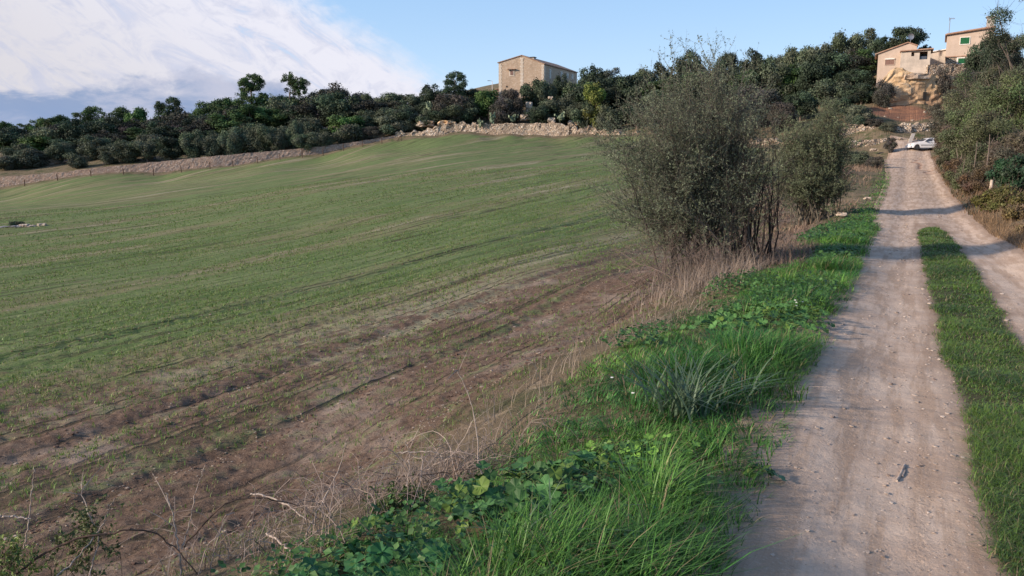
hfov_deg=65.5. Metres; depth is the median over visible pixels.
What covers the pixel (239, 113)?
pine tree
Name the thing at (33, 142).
carob tree
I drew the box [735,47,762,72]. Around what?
holm oak tree
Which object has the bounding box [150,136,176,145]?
bush
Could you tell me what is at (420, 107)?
holm oak tree
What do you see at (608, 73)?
pine tree
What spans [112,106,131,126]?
pine tree
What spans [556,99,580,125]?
bush
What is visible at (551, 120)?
rock outcrop
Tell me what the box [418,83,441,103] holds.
holm oak tree
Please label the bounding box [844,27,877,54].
olive tree
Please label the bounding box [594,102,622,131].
shrub
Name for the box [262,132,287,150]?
olive tree
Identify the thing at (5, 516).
bramble cane
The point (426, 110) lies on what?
olive tree
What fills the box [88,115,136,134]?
evergreen tree
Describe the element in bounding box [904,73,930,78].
retaining wall
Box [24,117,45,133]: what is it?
pine tree
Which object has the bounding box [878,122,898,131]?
shrub
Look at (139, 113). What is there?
conifer tree
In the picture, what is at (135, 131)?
pine tree
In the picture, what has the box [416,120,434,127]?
rock outcrop
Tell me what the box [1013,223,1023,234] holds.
bush
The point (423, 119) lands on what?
bush
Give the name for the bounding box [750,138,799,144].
field wall
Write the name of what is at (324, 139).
olive tree
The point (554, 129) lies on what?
terrace wall
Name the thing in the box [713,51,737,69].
holm oak tree
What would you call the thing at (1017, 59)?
tree
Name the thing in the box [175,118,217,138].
evergreen tree
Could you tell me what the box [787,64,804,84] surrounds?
evergreen tree
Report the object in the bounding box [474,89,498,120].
carob tree
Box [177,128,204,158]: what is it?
olive tree
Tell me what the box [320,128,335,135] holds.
bush
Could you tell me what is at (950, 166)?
bush
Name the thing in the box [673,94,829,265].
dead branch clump
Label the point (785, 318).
mallow plant
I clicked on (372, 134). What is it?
shrub
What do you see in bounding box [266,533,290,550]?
bramble cane
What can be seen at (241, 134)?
bush
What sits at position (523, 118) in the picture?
rock outcrop
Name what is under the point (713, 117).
shrub
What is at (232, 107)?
evergreen tree
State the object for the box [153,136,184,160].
holm oak tree
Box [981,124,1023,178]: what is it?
bush
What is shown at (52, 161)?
rock outcrop
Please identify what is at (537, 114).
holm oak tree
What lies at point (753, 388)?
strap leaf plant
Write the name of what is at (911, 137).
leaning slab
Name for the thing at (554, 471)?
mallow plant
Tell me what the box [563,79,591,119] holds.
olive tree
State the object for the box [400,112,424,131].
shrub
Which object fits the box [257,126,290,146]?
bush
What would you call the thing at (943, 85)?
shrub
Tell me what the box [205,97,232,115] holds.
pine tree
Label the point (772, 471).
mallow plant
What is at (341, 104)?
evergreen tree
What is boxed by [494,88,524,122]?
shrub
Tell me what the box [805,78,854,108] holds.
olive tree
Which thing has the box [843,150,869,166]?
shrub
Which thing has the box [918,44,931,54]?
holm oak tree
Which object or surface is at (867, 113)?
shrub
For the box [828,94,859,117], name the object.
holm oak tree
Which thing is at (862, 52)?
evergreen tree
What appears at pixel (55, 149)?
bush
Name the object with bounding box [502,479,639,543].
strap leaf plant
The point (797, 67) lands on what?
evergreen tree
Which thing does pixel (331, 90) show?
evergreen tree
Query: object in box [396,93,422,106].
olive tree
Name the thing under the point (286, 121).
evergreen tree
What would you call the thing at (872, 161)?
shrub
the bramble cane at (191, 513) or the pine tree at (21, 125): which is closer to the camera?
the bramble cane at (191, 513)
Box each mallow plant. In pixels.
[284,531,451,575]
[351,513,395,539]
[425,444,641,535]
[584,433,700,467]
[680,300,837,336]
[742,463,786,480]
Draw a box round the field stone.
[37,223,48,225]
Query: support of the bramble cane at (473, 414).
on the ground at (454, 152)
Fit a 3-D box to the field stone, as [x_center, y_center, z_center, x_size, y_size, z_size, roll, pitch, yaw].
[-30.342,-4.039,51.512,0.530,0.298,0.530,0,9,0]
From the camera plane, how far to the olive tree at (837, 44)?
139.89 m
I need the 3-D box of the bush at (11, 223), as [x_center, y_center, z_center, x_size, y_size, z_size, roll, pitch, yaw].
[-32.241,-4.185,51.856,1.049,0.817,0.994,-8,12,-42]
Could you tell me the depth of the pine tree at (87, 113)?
186.67 m
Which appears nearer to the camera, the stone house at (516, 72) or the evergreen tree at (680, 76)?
the evergreen tree at (680, 76)
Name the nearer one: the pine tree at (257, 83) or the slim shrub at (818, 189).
the slim shrub at (818, 189)
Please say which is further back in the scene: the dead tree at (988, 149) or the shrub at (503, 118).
the shrub at (503, 118)
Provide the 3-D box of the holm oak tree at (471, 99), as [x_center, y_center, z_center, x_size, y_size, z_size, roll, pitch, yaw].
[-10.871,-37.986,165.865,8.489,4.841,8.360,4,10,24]
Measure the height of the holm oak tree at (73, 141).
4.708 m
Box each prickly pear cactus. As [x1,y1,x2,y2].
[425,101,431,110]
[477,118,483,127]
[489,112,495,123]
[508,114,518,121]
[554,111,564,121]
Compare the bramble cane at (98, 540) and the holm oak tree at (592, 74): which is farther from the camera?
the holm oak tree at (592, 74)
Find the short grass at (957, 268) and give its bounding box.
[914,226,1023,575]
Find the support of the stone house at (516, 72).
on the ground at (454, 152)
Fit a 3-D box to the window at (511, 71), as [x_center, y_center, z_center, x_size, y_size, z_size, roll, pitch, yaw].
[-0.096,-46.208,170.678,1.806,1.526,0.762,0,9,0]
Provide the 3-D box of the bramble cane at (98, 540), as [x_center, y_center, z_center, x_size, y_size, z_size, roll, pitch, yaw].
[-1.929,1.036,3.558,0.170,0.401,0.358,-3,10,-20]
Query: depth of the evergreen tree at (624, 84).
150.28 m
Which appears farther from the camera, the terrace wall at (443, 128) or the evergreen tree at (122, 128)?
the evergreen tree at (122, 128)
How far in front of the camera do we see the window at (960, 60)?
120.60 m
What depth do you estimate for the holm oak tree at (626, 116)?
141.87 m
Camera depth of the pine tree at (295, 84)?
176.57 m
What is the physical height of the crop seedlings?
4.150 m
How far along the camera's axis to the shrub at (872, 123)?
105.44 m
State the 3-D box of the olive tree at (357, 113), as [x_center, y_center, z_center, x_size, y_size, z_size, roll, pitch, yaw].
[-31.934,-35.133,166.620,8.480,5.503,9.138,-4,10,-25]
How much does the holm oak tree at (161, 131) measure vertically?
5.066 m
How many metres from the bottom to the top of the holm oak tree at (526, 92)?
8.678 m
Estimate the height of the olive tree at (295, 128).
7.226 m
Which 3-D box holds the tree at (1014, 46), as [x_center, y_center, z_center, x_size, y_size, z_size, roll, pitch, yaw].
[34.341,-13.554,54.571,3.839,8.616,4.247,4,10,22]
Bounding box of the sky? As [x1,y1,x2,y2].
[0,0,1023,127]
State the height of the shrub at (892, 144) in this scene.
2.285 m
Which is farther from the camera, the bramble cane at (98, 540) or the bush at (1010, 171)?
the bush at (1010, 171)
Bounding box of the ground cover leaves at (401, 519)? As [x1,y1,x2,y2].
[206,208,874,575]
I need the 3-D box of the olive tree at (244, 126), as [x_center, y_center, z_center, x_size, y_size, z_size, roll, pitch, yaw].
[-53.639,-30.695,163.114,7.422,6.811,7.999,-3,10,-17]
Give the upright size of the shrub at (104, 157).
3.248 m
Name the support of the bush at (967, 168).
on the ground at (454, 152)
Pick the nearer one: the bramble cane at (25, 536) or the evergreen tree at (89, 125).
the bramble cane at (25, 536)
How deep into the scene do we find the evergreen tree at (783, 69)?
134.17 m
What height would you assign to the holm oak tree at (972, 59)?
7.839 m
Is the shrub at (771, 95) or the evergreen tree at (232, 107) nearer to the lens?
the shrub at (771, 95)
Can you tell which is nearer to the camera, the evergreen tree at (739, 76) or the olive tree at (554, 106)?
the evergreen tree at (739, 76)
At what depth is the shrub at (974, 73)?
114.64 m
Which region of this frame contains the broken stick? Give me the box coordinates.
[895,464,905,481]
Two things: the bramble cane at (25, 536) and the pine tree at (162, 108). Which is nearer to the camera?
the bramble cane at (25, 536)
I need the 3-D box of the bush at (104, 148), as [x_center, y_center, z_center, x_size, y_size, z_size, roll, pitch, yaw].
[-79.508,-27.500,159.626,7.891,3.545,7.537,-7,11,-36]
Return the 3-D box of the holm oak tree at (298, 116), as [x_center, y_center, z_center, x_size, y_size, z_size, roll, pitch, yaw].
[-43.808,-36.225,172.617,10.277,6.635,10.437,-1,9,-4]
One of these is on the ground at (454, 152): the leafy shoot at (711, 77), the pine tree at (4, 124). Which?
the pine tree at (4, 124)
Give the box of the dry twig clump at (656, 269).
[575,210,763,298]
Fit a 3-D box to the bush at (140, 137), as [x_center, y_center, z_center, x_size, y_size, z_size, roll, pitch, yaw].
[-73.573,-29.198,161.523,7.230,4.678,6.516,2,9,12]
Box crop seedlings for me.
[0,165,776,575]
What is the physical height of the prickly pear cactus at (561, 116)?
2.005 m
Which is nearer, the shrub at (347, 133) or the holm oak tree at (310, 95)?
the shrub at (347, 133)
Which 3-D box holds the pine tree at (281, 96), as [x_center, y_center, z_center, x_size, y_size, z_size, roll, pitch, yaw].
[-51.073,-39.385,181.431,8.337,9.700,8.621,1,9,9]
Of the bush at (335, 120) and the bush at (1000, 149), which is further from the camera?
the bush at (335, 120)
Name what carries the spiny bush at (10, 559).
on the ground at (454, 152)
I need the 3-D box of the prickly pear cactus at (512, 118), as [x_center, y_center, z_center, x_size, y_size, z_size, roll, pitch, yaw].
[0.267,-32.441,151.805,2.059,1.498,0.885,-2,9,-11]
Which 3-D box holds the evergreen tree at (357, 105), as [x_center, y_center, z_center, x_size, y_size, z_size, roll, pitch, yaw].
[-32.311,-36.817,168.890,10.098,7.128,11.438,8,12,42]
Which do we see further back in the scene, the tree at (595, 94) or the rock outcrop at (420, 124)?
the rock outcrop at (420, 124)
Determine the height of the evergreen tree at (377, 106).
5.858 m
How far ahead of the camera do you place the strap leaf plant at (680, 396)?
5.05 m
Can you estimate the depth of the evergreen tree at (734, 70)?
139.96 m
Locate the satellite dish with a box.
[908,33,913,41]
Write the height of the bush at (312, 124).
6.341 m
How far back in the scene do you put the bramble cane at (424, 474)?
4.35 m
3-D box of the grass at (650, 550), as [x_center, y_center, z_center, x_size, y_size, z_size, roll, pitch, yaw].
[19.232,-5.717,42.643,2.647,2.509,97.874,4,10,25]
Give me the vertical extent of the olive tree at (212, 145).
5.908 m
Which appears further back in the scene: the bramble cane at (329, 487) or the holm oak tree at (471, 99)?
the holm oak tree at (471, 99)
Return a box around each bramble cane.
[0,515,30,519]
[15,527,197,574]
[23,468,34,547]
[56,498,114,575]
[66,466,102,575]
[147,473,181,575]
[181,464,205,549]
[184,485,336,547]
[250,492,311,522]
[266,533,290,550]
[305,438,347,536]
[368,463,500,482]
[397,451,444,464]
[398,429,418,506]
[427,414,476,469]
[447,353,482,473]
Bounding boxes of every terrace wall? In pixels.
[395,121,476,137]
[475,123,569,135]
[570,124,637,134]
[841,124,875,135]
[846,138,918,147]
[893,122,940,132]
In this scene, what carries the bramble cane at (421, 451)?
on the ground at (454, 152)
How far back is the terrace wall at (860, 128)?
106.01 m
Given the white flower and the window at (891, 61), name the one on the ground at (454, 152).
the white flower
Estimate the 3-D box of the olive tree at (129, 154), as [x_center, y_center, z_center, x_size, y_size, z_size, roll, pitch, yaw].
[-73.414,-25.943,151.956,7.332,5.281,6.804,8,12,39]
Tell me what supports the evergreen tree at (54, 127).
on the ground at (454, 152)
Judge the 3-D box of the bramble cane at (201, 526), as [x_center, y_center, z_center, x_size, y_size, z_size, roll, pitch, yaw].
[-1.162,1.128,3.836,0.766,0.313,0.192,-2,9,-10]
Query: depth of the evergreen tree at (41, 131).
175.36 m
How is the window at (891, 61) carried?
in the house at (889, 59)
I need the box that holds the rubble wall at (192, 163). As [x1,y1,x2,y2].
[0,136,394,186]
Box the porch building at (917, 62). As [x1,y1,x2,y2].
[900,48,933,73]
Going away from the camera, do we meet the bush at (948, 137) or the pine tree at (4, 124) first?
the bush at (948, 137)
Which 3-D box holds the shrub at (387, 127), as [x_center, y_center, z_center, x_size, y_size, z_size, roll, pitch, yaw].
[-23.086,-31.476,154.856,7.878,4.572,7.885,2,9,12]
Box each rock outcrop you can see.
[45,159,68,164]
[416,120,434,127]
[437,120,455,125]
[520,114,530,120]
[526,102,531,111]
[548,118,554,122]
[568,120,579,125]
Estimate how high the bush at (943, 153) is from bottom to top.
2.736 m
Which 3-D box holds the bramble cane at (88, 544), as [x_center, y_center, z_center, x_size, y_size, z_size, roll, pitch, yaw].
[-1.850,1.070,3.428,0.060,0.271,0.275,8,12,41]
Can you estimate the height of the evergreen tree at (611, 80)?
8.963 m
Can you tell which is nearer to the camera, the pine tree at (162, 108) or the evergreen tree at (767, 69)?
the evergreen tree at (767, 69)
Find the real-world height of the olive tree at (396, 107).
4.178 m
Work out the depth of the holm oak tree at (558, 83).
166.09 m
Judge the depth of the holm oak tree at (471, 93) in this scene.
169.39 m
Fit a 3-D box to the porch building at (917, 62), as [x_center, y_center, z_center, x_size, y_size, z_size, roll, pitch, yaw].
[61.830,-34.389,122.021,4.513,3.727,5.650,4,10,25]
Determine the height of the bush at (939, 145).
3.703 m
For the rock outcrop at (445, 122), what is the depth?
153.11 m
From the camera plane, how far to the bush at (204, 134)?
160.55 m
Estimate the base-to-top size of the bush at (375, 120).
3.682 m
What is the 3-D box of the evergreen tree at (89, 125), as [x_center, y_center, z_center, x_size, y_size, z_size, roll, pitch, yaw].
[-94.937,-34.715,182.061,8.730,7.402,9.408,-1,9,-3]
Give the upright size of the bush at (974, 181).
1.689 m
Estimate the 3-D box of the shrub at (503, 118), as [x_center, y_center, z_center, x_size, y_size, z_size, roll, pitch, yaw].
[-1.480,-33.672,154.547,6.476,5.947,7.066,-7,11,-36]
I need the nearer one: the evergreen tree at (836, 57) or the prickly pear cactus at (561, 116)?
the evergreen tree at (836, 57)
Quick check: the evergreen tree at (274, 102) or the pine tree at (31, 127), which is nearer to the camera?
the evergreen tree at (274, 102)
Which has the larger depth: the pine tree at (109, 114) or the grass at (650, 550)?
the pine tree at (109, 114)
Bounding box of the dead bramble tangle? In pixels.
[120,417,579,575]
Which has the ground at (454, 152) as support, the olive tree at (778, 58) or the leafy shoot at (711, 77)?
the olive tree at (778, 58)
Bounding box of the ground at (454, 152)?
[0,54,1023,575]
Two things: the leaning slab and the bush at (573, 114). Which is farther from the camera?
the bush at (573, 114)
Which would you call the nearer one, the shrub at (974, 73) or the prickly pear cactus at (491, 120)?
the shrub at (974, 73)
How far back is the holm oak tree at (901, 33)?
133.66 m
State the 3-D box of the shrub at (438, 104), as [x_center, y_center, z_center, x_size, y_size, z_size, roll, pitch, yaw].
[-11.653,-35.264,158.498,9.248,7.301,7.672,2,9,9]
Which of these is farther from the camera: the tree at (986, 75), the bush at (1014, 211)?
the tree at (986, 75)
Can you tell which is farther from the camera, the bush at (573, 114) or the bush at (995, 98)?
the bush at (573, 114)
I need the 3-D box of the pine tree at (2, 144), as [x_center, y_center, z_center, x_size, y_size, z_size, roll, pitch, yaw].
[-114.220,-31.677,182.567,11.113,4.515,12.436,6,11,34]
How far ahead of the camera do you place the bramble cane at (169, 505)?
3.62 m
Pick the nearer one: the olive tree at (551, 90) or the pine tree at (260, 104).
the olive tree at (551, 90)
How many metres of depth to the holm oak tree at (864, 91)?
117.90 m
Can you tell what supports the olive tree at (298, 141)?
on the ground at (454, 152)
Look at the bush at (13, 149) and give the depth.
160.97 m
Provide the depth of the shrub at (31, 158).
156.07 m
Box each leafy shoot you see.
[669,36,674,79]
[697,35,713,85]
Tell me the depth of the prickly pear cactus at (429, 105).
156.71 m
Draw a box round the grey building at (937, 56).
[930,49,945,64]
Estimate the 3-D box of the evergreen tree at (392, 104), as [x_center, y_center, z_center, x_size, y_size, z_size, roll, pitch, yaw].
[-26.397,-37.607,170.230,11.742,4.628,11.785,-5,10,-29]
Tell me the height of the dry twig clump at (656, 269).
1.779 m
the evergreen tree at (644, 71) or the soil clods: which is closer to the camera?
the soil clods
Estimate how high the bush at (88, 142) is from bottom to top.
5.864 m
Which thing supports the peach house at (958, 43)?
on the ground at (454, 152)
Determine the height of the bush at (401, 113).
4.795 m
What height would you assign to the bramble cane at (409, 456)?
0.453 m
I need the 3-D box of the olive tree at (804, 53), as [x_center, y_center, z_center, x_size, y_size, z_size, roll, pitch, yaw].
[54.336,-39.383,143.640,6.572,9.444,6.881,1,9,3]
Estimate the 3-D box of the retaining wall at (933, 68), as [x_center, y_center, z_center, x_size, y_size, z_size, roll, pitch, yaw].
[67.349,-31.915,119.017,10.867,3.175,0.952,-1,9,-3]
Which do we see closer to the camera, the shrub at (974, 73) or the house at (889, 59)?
the shrub at (974, 73)
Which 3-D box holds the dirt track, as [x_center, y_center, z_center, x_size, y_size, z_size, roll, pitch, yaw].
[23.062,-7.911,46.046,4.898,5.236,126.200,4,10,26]
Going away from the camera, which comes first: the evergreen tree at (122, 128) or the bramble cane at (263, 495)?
the bramble cane at (263, 495)
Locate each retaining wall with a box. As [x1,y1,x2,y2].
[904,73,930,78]
[926,64,963,74]
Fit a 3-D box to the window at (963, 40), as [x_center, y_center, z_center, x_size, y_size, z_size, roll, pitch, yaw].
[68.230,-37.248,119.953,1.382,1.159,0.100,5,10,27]
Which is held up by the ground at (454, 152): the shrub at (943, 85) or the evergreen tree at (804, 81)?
the evergreen tree at (804, 81)
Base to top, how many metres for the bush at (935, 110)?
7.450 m
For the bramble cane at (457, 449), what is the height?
0.347 m
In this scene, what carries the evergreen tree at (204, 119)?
on the ground at (454, 152)
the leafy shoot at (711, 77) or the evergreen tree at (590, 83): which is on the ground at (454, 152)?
the evergreen tree at (590, 83)
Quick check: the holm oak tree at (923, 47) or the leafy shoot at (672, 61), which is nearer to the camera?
the leafy shoot at (672, 61)
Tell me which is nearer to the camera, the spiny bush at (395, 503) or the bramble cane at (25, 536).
the bramble cane at (25, 536)
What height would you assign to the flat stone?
0.130 m
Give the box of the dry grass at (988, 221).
[130,155,1023,575]
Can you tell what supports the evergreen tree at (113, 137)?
on the ground at (454, 152)
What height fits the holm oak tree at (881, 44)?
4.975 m
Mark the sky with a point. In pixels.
(64, 57)
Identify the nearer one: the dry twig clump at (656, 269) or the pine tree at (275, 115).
the dry twig clump at (656, 269)
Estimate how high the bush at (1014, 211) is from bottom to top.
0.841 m
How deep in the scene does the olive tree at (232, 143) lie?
149.54 m
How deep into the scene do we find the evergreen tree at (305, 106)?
168.67 m
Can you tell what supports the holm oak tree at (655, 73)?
on the ground at (454, 152)
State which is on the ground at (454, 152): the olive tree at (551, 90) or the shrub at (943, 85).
the olive tree at (551, 90)
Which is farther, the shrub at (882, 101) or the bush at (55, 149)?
the bush at (55, 149)
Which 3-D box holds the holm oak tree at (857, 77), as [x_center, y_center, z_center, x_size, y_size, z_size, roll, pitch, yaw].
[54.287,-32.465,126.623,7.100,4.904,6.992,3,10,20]
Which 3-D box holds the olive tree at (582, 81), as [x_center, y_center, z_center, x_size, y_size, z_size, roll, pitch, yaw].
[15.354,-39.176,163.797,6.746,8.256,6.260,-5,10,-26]
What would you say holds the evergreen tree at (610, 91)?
on the ground at (454, 152)
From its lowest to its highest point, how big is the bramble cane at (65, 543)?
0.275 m
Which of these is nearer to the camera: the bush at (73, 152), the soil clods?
the soil clods
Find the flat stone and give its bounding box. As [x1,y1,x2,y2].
[836,212,847,215]
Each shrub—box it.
[0,154,27,169]
[11,147,51,168]
[65,153,91,168]
[98,151,118,164]
[329,123,368,143]
[358,126,381,139]
[376,115,412,134]
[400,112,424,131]
[430,93,471,120]
[487,99,520,123]
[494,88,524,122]
[568,29,802,279]
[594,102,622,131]
[685,102,727,122]
[734,81,784,128]
[761,88,866,225]
[765,102,798,133]
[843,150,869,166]
[845,104,876,124]
[864,156,885,167]
[865,118,884,126]
[871,79,896,107]
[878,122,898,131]
[882,137,897,152]
[935,67,950,94]
[955,66,979,94]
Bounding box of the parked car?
[905,138,935,149]
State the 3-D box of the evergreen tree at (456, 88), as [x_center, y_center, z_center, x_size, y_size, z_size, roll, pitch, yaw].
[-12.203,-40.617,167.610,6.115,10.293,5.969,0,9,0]
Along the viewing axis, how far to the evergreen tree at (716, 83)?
140.73 m
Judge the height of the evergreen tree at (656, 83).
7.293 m
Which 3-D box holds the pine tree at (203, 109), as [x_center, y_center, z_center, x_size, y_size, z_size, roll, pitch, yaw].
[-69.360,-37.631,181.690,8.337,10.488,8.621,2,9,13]
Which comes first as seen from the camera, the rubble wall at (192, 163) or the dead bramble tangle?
the dead bramble tangle
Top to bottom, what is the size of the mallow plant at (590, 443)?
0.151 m
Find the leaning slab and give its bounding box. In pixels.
[908,133,914,142]
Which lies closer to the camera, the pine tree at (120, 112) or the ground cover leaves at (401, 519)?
the ground cover leaves at (401, 519)
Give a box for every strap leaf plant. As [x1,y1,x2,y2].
[453,499,660,557]
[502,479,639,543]
[580,338,800,429]
[686,348,812,406]
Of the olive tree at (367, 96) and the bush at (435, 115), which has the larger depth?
the olive tree at (367, 96)
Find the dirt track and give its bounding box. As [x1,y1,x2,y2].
[655,136,1023,575]
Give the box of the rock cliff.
[881,68,959,105]
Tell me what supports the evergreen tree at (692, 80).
on the ground at (454, 152)
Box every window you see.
[508,69,514,75]
[884,59,894,65]
[956,57,965,63]
[959,36,970,44]
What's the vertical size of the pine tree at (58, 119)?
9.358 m
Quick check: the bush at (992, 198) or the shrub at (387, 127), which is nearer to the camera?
the bush at (992, 198)
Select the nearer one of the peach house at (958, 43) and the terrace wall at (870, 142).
the terrace wall at (870, 142)
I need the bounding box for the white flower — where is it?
[611,377,633,421]
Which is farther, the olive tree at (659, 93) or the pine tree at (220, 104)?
the pine tree at (220, 104)
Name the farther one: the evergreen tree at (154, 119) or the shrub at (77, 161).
the evergreen tree at (154, 119)
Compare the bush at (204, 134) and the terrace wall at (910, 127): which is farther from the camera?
the bush at (204, 134)
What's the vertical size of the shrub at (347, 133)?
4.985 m
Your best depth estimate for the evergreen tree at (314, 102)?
170.78 m
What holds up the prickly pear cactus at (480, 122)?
on the terrace wall at (554, 129)
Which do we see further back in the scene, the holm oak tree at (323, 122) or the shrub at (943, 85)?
the holm oak tree at (323, 122)
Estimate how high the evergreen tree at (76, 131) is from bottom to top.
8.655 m
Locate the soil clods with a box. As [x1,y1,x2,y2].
[0,208,766,575]
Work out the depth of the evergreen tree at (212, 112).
175.48 m
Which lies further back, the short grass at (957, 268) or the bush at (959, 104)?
the bush at (959, 104)
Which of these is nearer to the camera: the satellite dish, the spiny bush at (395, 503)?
the spiny bush at (395, 503)
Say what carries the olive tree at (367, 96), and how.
on the ground at (454, 152)
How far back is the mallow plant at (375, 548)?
3.00 m
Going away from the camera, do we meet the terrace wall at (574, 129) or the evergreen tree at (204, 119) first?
the terrace wall at (574, 129)
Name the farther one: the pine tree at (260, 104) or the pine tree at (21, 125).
the pine tree at (21, 125)
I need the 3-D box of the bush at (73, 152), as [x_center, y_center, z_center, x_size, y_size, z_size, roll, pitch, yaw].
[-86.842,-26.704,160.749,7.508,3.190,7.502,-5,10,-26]
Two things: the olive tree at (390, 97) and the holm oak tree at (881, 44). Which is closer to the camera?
the holm oak tree at (881, 44)
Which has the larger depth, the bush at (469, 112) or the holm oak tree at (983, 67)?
the bush at (469, 112)
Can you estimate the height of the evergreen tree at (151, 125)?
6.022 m
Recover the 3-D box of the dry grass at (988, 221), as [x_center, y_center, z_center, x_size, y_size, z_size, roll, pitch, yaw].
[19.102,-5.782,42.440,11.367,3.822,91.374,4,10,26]
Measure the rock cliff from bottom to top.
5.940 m
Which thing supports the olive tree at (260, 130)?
on the ground at (454, 152)
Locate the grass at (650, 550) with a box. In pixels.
[222,160,890,575]
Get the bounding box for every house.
[497,55,576,97]
[875,42,917,83]
[945,16,995,63]
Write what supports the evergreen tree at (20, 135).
on the ground at (454, 152)
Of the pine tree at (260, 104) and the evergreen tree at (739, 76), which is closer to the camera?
the evergreen tree at (739, 76)
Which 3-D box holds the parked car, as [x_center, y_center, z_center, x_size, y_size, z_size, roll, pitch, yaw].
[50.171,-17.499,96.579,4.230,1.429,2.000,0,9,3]
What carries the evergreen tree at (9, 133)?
on the ground at (454, 152)
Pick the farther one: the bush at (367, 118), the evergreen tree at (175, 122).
the evergreen tree at (175, 122)
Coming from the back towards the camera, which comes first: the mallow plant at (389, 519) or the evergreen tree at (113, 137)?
the evergreen tree at (113, 137)
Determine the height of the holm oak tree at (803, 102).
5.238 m
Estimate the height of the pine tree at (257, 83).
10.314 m
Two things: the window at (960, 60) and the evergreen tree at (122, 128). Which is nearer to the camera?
the window at (960, 60)
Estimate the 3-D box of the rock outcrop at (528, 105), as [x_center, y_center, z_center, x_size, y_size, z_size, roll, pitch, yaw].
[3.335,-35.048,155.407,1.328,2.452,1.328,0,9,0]
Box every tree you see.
[0,121,13,129]
[0,125,28,151]
[0,140,16,148]
[9,132,38,147]
[10,123,28,131]
[14,135,63,151]
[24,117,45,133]
[24,125,72,145]
[39,114,71,129]
[45,124,69,143]
[46,136,82,149]
[56,116,94,140]
[71,105,104,125]
[81,129,128,146]
[82,120,96,134]
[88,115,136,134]
[101,112,116,118]
[108,138,140,162]
[111,119,154,137]
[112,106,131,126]
[123,127,147,141]
[124,106,148,125]
[132,140,156,161]
[140,118,158,132]
[140,126,185,137]
[146,118,166,129]
[150,96,182,119]
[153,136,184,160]
[156,114,199,132]
[158,105,192,120]
[175,114,208,130]
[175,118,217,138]
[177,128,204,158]
[189,100,221,118]
[192,109,226,121]
[198,108,252,129]
[199,134,224,156]
[204,112,241,135]
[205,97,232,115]
[215,105,239,114]
[216,129,243,155]
[224,104,277,128]
[230,72,268,107]
[237,123,255,150]
[244,121,275,152]
[245,103,265,124]
[251,93,272,108]
[261,107,288,128]
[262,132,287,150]
[265,93,294,123]
[277,94,297,99]
[279,104,312,126]
[280,71,310,105]
[281,98,325,126]
[284,119,305,148]
[287,108,317,122]
[290,132,320,151]
[300,90,317,99]
[301,91,335,127]
[312,81,363,100]
[313,131,335,148]
[314,90,364,123]
[317,107,331,125]
[339,99,371,116]
[342,107,373,119]
[353,92,376,100]
[360,99,388,113]
[364,107,390,119]
[366,100,414,109]
[371,92,404,104]
[385,104,413,115]
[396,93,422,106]
[414,101,431,115]
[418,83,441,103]
[421,104,438,114]
[439,70,467,101]
[448,95,474,103]
[465,88,483,99]
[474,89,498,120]
[520,77,547,109]
[525,105,552,123]
[531,78,556,106]
[538,97,567,122]
[552,73,568,101]
[559,82,594,101]
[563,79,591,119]
[571,76,625,108]
[576,78,591,87]
[577,63,606,82]
[582,81,607,127]
[603,74,631,97]
[604,67,622,78]
[612,73,654,107]
[617,100,655,128]
[629,65,654,91]
[636,77,676,96]
[638,89,693,119]
[647,61,674,81]
[653,72,683,91]
[669,77,703,102]
[673,47,706,74]
[678,71,721,112]
[692,66,730,103]
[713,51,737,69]
[720,65,740,101]
[725,70,758,96]
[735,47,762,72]
[739,56,777,95]
[755,61,795,102]
[763,54,783,67]
[775,61,803,96]
[777,73,798,96]
[780,43,807,64]
[781,90,820,121]
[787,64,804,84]
[794,52,836,96]
[795,43,832,62]
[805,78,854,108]
[808,51,858,80]
[821,28,855,57]
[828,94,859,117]
[829,47,874,82]
[832,68,875,88]
[841,82,876,104]
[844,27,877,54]
[848,48,877,70]
[872,35,895,54]
[887,25,930,48]
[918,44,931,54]
[963,37,986,72]
[975,32,1022,74]
[976,0,1023,114]
[986,31,1023,116]
[986,134,993,164]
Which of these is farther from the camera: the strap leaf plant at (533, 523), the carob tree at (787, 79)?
the carob tree at (787, 79)
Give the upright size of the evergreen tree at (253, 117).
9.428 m
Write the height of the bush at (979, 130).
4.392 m
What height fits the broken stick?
0.026 m
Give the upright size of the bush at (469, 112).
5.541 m
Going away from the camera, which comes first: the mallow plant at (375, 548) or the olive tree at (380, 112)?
the mallow plant at (375, 548)
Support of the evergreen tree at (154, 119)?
on the ground at (454, 152)
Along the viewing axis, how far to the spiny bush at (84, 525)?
3.51 m
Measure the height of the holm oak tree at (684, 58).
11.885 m
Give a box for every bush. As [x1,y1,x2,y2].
[0,143,34,155]
[0,522,50,575]
[8,220,25,225]
[43,142,75,163]
[45,493,124,575]
[60,148,91,159]
[75,133,113,159]
[95,142,126,151]
[132,132,163,142]
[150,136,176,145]
[190,129,216,149]
[226,125,250,153]
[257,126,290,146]
[295,116,325,142]
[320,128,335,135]
[325,114,364,135]
[353,473,430,519]
[357,114,378,130]
[371,116,392,125]
[382,107,417,122]
[413,116,438,130]
[425,108,458,123]
[443,101,480,123]
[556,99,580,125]
[566,100,594,127]
[922,88,974,144]
[931,124,960,156]
[934,97,980,159]
[934,146,954,172]
[940,64,990,123]
[941,154,962,184]
[941,157,990,191]
[954,109,1023,164]
[954,164,994,196]
[960,64,1023,140]
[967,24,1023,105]
[968,180,1023,211]
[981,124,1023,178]
[984,152,1023,191]
[999,202,1023,221]
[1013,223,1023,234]

